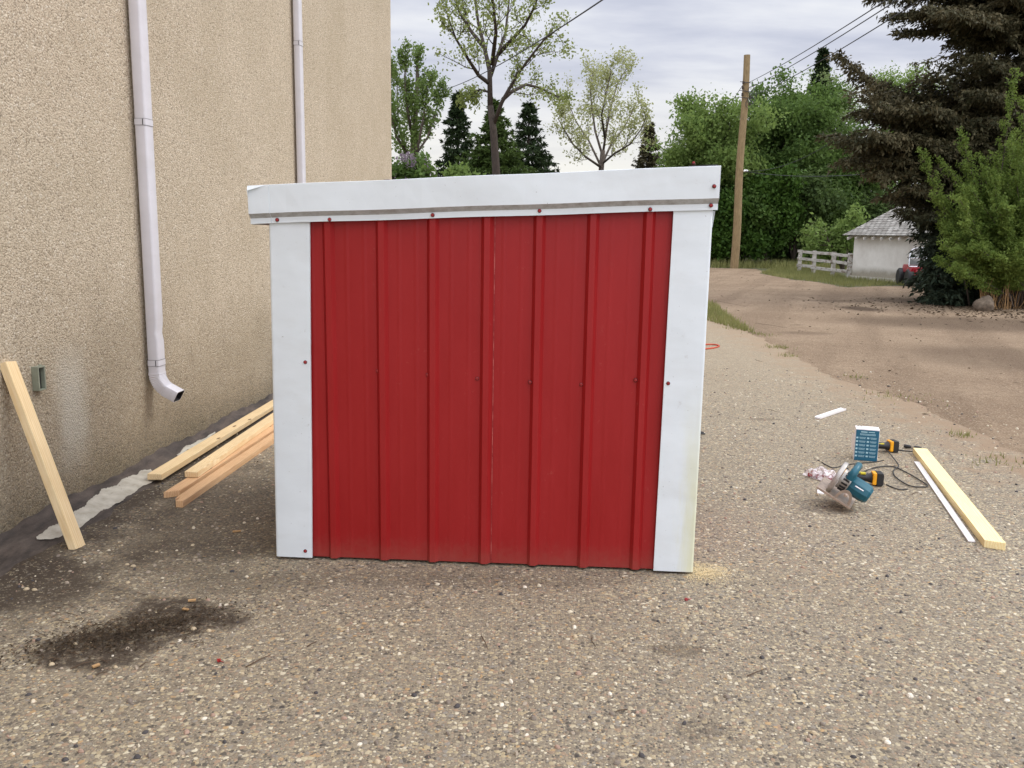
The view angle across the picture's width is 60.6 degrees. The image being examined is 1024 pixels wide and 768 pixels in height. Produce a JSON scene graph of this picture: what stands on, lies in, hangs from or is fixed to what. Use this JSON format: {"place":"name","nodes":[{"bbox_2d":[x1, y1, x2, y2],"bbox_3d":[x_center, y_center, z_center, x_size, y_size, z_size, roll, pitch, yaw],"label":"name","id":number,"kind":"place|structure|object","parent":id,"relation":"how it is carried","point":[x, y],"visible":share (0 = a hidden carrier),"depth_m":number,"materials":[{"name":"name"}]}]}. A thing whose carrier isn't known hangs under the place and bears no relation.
{"place":"outdoors","nodes":[
{"label":"outdoors","id":0,"kind":"place"},
{"bbox_2d":[0,316,1023,767],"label":"driveway","id":1,"kind":"structure","parent":0,"point":[478,688],"depth_m":3.36,"materials":[{"name":"grey gravel"}]},
{"bbox_2d":[0,361,84,549],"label":"lumber board","id":2,"kind":"object","parent":1,"relation":"on","point":[42,454],"visible":1,"depth_m":4.14,"materials":[{"name":"brown wood"}]},
{"bbox_2d":[0,393,272,576],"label":"tar flashing","id":3,"kind":"object","parent":1,"relation":"on","point":[20,542],"visible":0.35,"depth_m":4.68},
{"bbox_2d":[36,469,153,538],"bbox_3d":[-2.231,0.635,4.822,0.172,0.042,1.235,1,10,0],"label":"mortar smear","id":4,"kind":"object","parent":3,"relation":"on","point":[105,498],"visible":0.81,"depth_m":4.83},
{"bbox_2d":[177,432,214,455],"bbox_3d":[-2.198,0.411,6.115,0.044,0.026,0.685,2,10,4],"label":"mortar smear","id":5,"kind":"object","parent":3,"relation":"on","point":[185,448],"visible":0.91,"depth_m":6.04},
{"bbox_2d":[147,400,272,479],"bbox_3d":[-2.070,0.342,6.452,0.089,0.036,2.500,1,10,3],"label":"lumber board","id":6,"kind":"object","parent":3,"relation":"on","point":[168,468],"visible":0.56,"depth_m":5.97,"materials":[{"name":"brown wood"}]},
{"bbox_2d":[92,530,240,667],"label":"wood chips","id":7,"kind":"object","parent":1,"relation":"on","point":[183,608],"visible":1,"depth_m":3.50,"materials":[{"name":"wood"}]},
{"bbox_2d":[164,424,273,497],"bbox_3d":[-1.842,0.426,6.126,0.075,0.036,2.399,2,10,4],"label":"lumber board","id":8,"kind":"object","parent":1,"relation":"on","point":[182,486],"visible":0.42,"depth_m":5.43,"materials":[{"name":"brown wood"}]},
{"bbox_2d":[185,413,273,476],"bbox_3d":[-1.877,0.354,6.319,0.080,0.036,2.200,1,10,2],"label":"lumber board","id":9,"kind":"object","parent":8,"relation":"on","point":[204,465],"visible":0.68,"depth_m":5.82,"materials":[{"name":"brown wood"}]},
{"bbox_2d":[175,432,273,507],"bbox_3d":[-1.742,0.437,6.068,0.066,0.038,2.600,2,10,4],"label":"lumber board","id":10,"kind":"object","parent":1,"relation":"on","point":[188,496],"visible":0.71,"depth_m":5.38,"materials":[{"name":"brown wood"}]},
{"bbox_2d":[33,301,918,711],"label":"twigs","id":11,"kind":"object","parent":1,"relation":"on","point":[215,627],"visible":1,"depth_m":3.26,"materials":[{"name":"brown wood"}]},
{"bbox_2d":[247,161,720,571],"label":"shed","id":12,"kind":"structure","parent":1,"relation":"on","point":[487,369],"depth_m":3.87,"materials":[{"name":"red paint"}]},
{"bbox_2d":[685,559,731,588],"bbox_3d":[0.928,0.856,3.971,0.319,0.007,0.389,1,10,0],"label":"sawdust","id":13,"kind":"object","parent":1,"relation":"on","point":[700,574],"visible":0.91,"depth_m":3.96},
{"bbox_2d":[705,344,719,348],"bbox_3d":[2.500,-0.501,11.935,0.964,0.019,0.381,-6,12,-36],"label":"extension cord","id":14,"kind":"object","parent":1,"relation":"on","point":[717,346],"visible":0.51,"depth_m":12.00,"materials":[{"name":"orange plastic"}]},
{"bbox_2d":[803,466,840,480],"bbox_3d":[1.973,0.560,5.563,0.240,0.083,0.158,10,13,42],"label":"plastic bag","id":15,"kind":"object","parent":1,"relation":"on","point":[820,475],"visible":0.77,"depth_m":5.55,"materials":[{"name":"white plastic"}]},
{"bbox_2d":[815,408,845,418],"bbox_3d":[2.760,0.252,7.591,0.045,0.020,0.552,10,13,42],"label":"trim strip","id":16,"kind":"object","parent":1,"relation":"on","point":[829,413],"depth_m":7.56,"materials":[{"name":"white plastic"}]},
{"bbox_2d":[816,462,873,509],"bbox_3d":[1.911,0.552,4.956,0.261,0.241,0.270,35,23,20],"label":"circular saw","id":17,"kind":"object","parent":1,"relation":"on","point":[848,488],"visible":1,"depth_m":4.91,"materials":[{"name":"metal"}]},
{"bbox_2d":[822,460,883,467],"bbox_3d":[2.343,0.541,5.932,0.476,0.006,0.153,-1,10,-10],"label":"power cord","id":18,"kind":"object","parent":1,"relation":"on","point":[853,463],"visible":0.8,"depth_m":5.93,"materials":[{"name":"black rubber"}]},
{"bbox_2d":[842,468,883,485],"bbox_3d":[2.180,0.576,5.478,0.249,0.082,0.235,3,10,10],"label":"cordless drill","id":19,"kind":"object","parent":1,"relation":"on","point":[876,478],"visible":0.55,"depth_m":5.42,"materials":[{"name":"black plastic"}]},
{"bbox_2d":[851,425,879,460],"bbox_3d":[2.440,0.410,6.068,0.171,0.223,0.108,4,10,17],"label":"cardboard box","id":20,"kind":"object","parent":1,"relation":"on","point":[865,443],"visible":1,"depth_m":6.02,"materials":[{"name":"blue cardboard"}]},
{"bbox_2d":[878,439,898,452],"bbox_3d":[2.640,0.439,6.316,0.249,0.082,0.235,0,10,-4],"label":"cordless drill","id":21,"kind":"object","parent":1,"relation":"on","point":[891,445],"visible":0.42,"depth_m":6.26,"materials":[{"name":"black plastic"}]},
{"bbox_2d":[858,449,927,487],"bbox_3d":[2.498,0.504,5.716,0.408,0.165,1.716,6,11,25],"label":"power cord","id":22,"kind":"object","parent":1,"relation":"on","point":[899,469],"visible":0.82,"depth_m":5.68,"materials":[{"name":"black rubber"}]},
{"bbox_2d":[903,444,921,447],"bbox_3d":[2.919,0.460,6.384,0.123,0.028,0.027,8,12,36],"label":"plug connector","id":23,"kind":"object","parent":1,"relation":"on","point":[907,446],"visible":0.81,"depth_m":6.39,"materials":[{"name":"black plastic"}]},
{"bbox_2d":[914,461,974,541],"bbox_3d":[2.548,0.664,5.221,0.035,0.008,1.652,4,10,15],"label":"trim strip","id":24,"kind":"object","parent":1,"relation":"on","point":[953,515],"depth_m":5.04,"materials":[{"name":"white plastic"}]},
{"bbox_2d":[913,448,1005,550],"bbox_3d":[2.652,0.639,5.300,0.092,0.040,2.019,3,10,15],"label":"lumber board","id":25,"kind":"object","parent":1,"relation":"on","point":[985,533],"visible":1,"depth_m":4.98,"materials":[{"name":"brown wood"}]},
{"bbox_2d":[443,0,602,89],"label":"overhead wire","id":26,"kind":"object","parent":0,"point":[536,42],"visible":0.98,"depth_m":22.03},
{"bbox_2d":[390,0,1017,182],"label":"sky","id":27,"kind":"structure","parent":0,"point":[682,45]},
{"bbox_2d":[710,258,914,287],"bbox_3d":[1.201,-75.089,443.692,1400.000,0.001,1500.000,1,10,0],"label":"ground","id":28,"kind":"structure","parent":0,"point":[761,269],"depth_m":33.25,"materials":[{"name":"green plant"}]},
{"bbox_2d":[0,0,391,533],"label":"stucco building","id":29,"kind":"structure","parent":28,"relation":"on","point":[144,144],"depth_m":5.48,"materials":[{"name":"beige paint"}]},
{"bbox_2d":[392,148,443,179],"bbox_3d":[-3.900,-6.454,32.476,2.859,4.577,3.463,-4,11,-27],"label":"lilac bush","id":30,"kind":"object","parent":28,"relation":"on","point":[418,165],"visible":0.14,"depth_m":31.55,"materials":[{"name":"green plant"}]},
{"bbox_2d":[391,35,452,158],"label":"poplar tree","id":31,"kind":"object","parent":28,"relation":"on","point":[410,96],"visible":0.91,"depth_m":43.55,"materials":[{"name":"green plant"}]},
{"bbox_2d":[432,89,475,176],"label":"spruce tree","id":32,"kind":"object","parent":28,"relation":"on","point":[457,117],"visible":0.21,"depth_m":49.95,"materials":[{"name":"green plant"}]},
{"bbox_2d":[443,161,485,176],"bbox_3d":[-2.574,-7.678,40.022,3.935,4.741,3.802,10,13,42],"label":"shrub","id":33,"kind":"object","parent":28,"relation":"on","point":[455,169],"visible":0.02,"depth_m":38.43,"materials":[{"name":"green plant"}]},
{"bbox_2d":[454,98,540,175],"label":"spruce tree","id":34,"kind":"object","parent":28,"relation":"on","point":[508,161],"visible":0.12,"depth_m":42.09,"materials":[{"name":"green plant"}]},
{"bbox_2d":[428,0,582,174],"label":"ash tree","id":35,"kind":"object","parent":28,"relation":"on","point":[472,92],"visible":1,"depth_m":34.18,"materials":[{"name":"green plant"}]},
{"bbox_2d":[501,99,560,173],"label":"spruce tree","id":36,"kind":"object","parent":28,"relation":"on","point":[537,157],"visible":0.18,"depth_m":47.95,"materials":[{"name":"green plant"}]},
{"bbox_2d":[543,44,662,169],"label":"leafing tree","id":37,"kind":"object","parent":28,"relation":"on","point":[607,76],"visible":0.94,"depth_m":49.48,"materials":[{"name":"green plant"}]},
{"bbox_2d":[631,121,662,168],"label":"spruce tree","id":38,"kind":"object","parent":28,"relation":"on","point":[645,159],"visible":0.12,"depth_m":57.92,"materials":[{"name":"green plant"}]},
{"bbox_2d":[654,144,670,167],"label":"leafy tree","id":39,"kind":"object","parent":28,"relation":"on","point":[660,164],"depth_m":53.78,"materials":[{"name":"green plant"}]},
{"bbox_2d":[645,86,789,190],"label":"leafy tree","id":40,"kind":"object","parent":28,"relation":"on","point":[711,138],"visible":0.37,"depth_m":43.72,"materials":[{"name":"green plant"}]},
{"bbox_2d":[710,181,754,262],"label":"undergrowth shrub","id":41,"kind":"object","parent":28,"relation":"on","point":[721,238],"visible":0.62,"depth_m":43.34,"materials":[{"name":"green plant"}]},
{"bbox_2d":[730,54,756,268],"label":"utility pole","id":42,"kind":"object","parent":28,"relation":"on","point":[736,236],"visible":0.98,"depth_m":40.89,"materials":[{"name":"brown wood"}]},
{"bbox_2d":[758,144,827,170],"bbox_3d":[11.379,-9.394,36.401,0.023,0.727,9.060,0,10,-6],"label":"overhead wire","id":43,"kind":"object","parent":42,"relation":"attached to","point":[795,161],"visible":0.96,"depth_m":35.30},
{"bbox_2d":[746,171,858,176],"bbox_3d":[12.252,-8.535,35.026,0.023,0.690,12.321,-1,10,-13],"label":"overhead wire","id":44,"kind":"object","parent":42,"relation":"attached to","point":[803,176],"visible":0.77,"depth_m":35.77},
{"bbox_2d":[750,0,886,81],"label":"overhead wire","id":45,"kind":"object","parent":42,"relation":"attached to","point":[827,37],"visible":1,"depth_m":22.64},
{"bbox_2d":[748,0,897,88],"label":"overhead wire","id":46,"kind":"object","parent":42,"relation":"attached to","point":[834,39],"visible":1,"depth_m":22.36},
{"bbox_2d":[751,0,920,96],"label":"overhead wire","id":47,"kind":"object","parent":42,"relation":"attached to","point":[850,43],"visible":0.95,"depth_m":21.07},
{"bbox_2d":[722,179,782,260],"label":"undergrowth shrub","id":48,"kind":"object","parent":28,"relation":"on","point":[754,221],"visible":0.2,"depth_m":43.46,"materials":[{"name":"green plant"}]},
{"bbox_2d":[737,101,783,169],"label":"leafy tree","id":49,"kind":"object","parent":28,"relation":"on","point":[765,155],"visible":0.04,"depth_m":46.70,"materials":[{"name":"green plant"}]},
{"bbox_2d":[731,158,810,264],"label":"undergrowth shrub","id":50,"kind":"object","parent":28,"relation":"on","point":[773,191],"visible":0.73,"depth_m":43.49,"materials":[{"name":"green plant"}]},
{"bbox_2d":[734,58,876,187],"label":"leafy tree","id":51,"kind":"object","parent":28,"relation":"on","point":[809,116],"visible":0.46,"depth_m":45.82,"materials":[{"name":"green plant"}]},
{"bbox_2d":[758,47,852,260],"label":"spruce tree","id":52,"kind":"object","parent":28,"relation":"on","point":[822,52],"visible":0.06,"depth_m":57.00,"materials":[{"name":"green plant"}]},
{"bbox_2d":[761,165,853,263],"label":"undergrowth shrub","id":53,"kind":"object","parent":28,"relation":"on","point":[815,191],"visible":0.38,"depth_m":43.93,"materials":[{"name":"green plant"}]},
{"bbox_2d":[797,250,852,277],"bbox_3d":[12.677,-4.943,35.899,0.210,0.970,6.648,1,10,2],"label":"plank fence","id":54,"kind":"object","parent":28,"relation":"on","point":[833,261],"visible":0.87,"depth_m":34.81,"materials":[{"name":"white paint"}]},
{"bbox_2d":[786,183,867,262],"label":"undergrowth shrub","id":55,"kind":"object","parent":28,"relation":"on","point":[830,222],"visible":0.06,"depth_m":45.33,"materials":[{"name":"green plant"}]},
{"bbox_2d":[796,198,869,268],"bbox_3d":[14.369,-6.621,39.168,2.898,3.205,3.039,1,10,0],"label":"sapling shrub","id":56,"kind":"object","parent":28,"relation":"on","point":[834,240],"visible":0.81,"depth_m":38.71,"materials":[{"name":"green plant"}]},
{"bbox_2d":[799,63,887,137],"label":"leafy tree","id":57,"kind":"object","parent":28,"relation":"on","point":[828,77],"visible":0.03,"depth_m":57.57,"materials":[{"name":"green plant"}]},
{"bbox_2d":[818,141,894,220],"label":"leafy tree","id":58,"kind":"object","parent":28,"relation":"on","point":[853,178],"visible":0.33,"depth_m":45.30,"materials":[{"name":"green plant"}]},
{"bbox_2d":[707,257,1023,470],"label":"grass","id":59,"kind":"structure","parent":28,"relation":"on","point":[783,269],"depth_m":30.98,"materials":[{"name":"green plant"}]},
{"bbox_2d":[846,185,896,262],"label":"undergrowth shrub","id":60,"kind":"object","parent":28,"relation":"on","point":[879,208],"visible":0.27,"depth_m":45.45,"materials":[{"name":"green plant"}]},
{"bbox_2d":[843,203,928,281],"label":"outbuilding","id":61,"kind":"structure","parent":28,"relation":"on","point":[882,248],"depth_m":31.40,"materials":[{"name":"white paint"}]},
{"bbox_2d":[871,59,939,206],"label":"leafy tree","id":62,"kind":"object","parent":28,"relation":"on","point":[894,79],"visible":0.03,"depth_m":61.71,"materials":[{"name":"green plant"}]},
{"bbox_2d":[895,247,926,285],"bbox_3d":[13.408,-3.845,28.742,1.144,1.256,1.606,2,10,8],"label":"vehicle","id":63,"kind":"object","parent":28,"relation":"on","point":[906,270],"visible":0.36,"depth_m":28.30,"materials":[{"name":"red paint"}]},
{"bbox_2d":[813,0,1023,306],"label":"spruce tree","id":64,"kind":"object","parent":28,"relation":"on","point":[984,34],"visible":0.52,"depth_m":20.45,"materials":[{"name":"green plant"}]},
{"bbox_2d":[915,67,1023,306],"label":"feathery shrub","id":65,"kind":"object","parent":28,"relation":"on","point":[987,242],"visible":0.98,"depth_m":19.01,"materials":[{"name":"green plant"}]},
{"bbox_2d":[708,268,1023,453],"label":"dirt lane","id":66,"kind":"structure","parent":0,"point":[960,369],"depth_m":13.16,"materials":[{"name":"brown soil"}]},
{"bbox_2d":[0,274,1023,766],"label":"leaf litter","id":67,"kind":"object","parent":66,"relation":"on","point":[128,630],"visible":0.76,"depth_m":3.35,"materials":[{"name":"brown plant"}]},
{"bbox_2d":[972,295,993,310],"bbox_3d":[10.280,-1.711,19.100,0.416,0.464,0.384,9,13,41],"label":"boulder","id":68,"kind":"object","parent":66,"relation":"on","point":[984,303],"visible":0.86,"depth_m":18.98,"materials":[{"name":"stone"}]},
{"bbox_2d":[979,274,1023,309],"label":"dry stalks","id":69,"kind":"object","parent":66,"relation":"on","point":[1008,302],"visible":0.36,"depth_m":19.57,"materials":[{"name":"plant"}]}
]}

